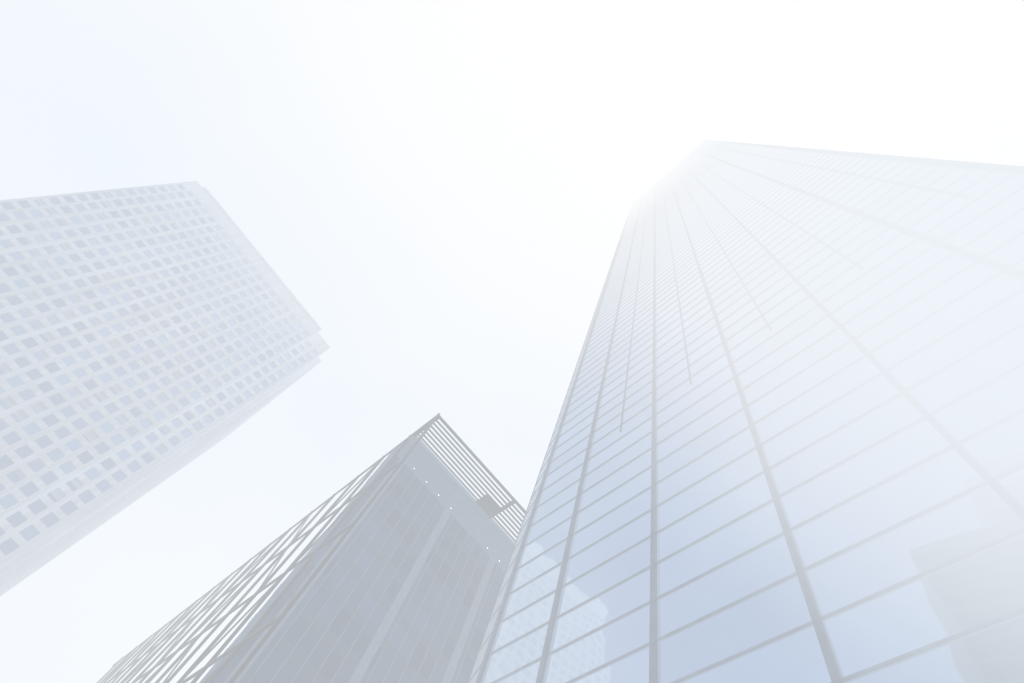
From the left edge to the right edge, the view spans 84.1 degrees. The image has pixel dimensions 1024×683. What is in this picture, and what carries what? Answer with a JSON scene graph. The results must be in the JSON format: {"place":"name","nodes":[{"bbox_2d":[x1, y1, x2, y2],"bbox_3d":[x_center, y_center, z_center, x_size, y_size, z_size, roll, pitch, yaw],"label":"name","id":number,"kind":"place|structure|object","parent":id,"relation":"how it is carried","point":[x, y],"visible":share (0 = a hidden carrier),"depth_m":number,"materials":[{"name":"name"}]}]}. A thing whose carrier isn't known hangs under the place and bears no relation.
{"place":"outdoors","nodes":[
{"label":"outdoors","id":0,"kind":"place"},
{"bbox_2d":[0,181,329,595],"bbox_3d":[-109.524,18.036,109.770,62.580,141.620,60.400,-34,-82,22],"label":"skyscraper","id":1,"kind":"structure","parent":0,"point":[152,337],"depth_m":116.36,"materials":[{"name":"white concrete"}]},
{"bbox_2d":[199,435,514,682],"bbox_3d":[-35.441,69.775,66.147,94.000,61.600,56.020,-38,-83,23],"label":"slab building","id":2,"kind":"structure","parent":0,"point":[404,585],"depth_m":61.27,"materials":[{"name":"grey glass"}]},
{"bbox_2d":[97,413,439,682],"bbox_3d":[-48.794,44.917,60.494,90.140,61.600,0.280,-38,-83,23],"label":"building facade","id":3,"kind":"structure","parent":2,"relation":"attached to","point":[236,648],"depth_m":62.89,"materials":[{"name":"metal"}]},
{"bbox_2d":[413,415,525,541],"bbox_3d":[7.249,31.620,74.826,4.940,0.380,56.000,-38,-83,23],"label":"rooftop railing","id":4,"kind":"object","parent":2,"relation":"attached to","point":[489,505],"visible":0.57,"depth_m":72.76,"materials":[{"name":"metal"}]},
{"bbox_2d":[0,0,1023,682],"label":"sky","id":5,"kind":"structure","parent":0,"point":[448,189],"materials":[{"name":"white"}]},
{"bbox_2d":[467,140,1023,682],"bbox_3d":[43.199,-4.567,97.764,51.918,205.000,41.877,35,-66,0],"label":"tower","id":6,"kind":"structure","parent":0,"point":[787,442],"depth_m":22.57,"materials":[{"name":"blue glass"}]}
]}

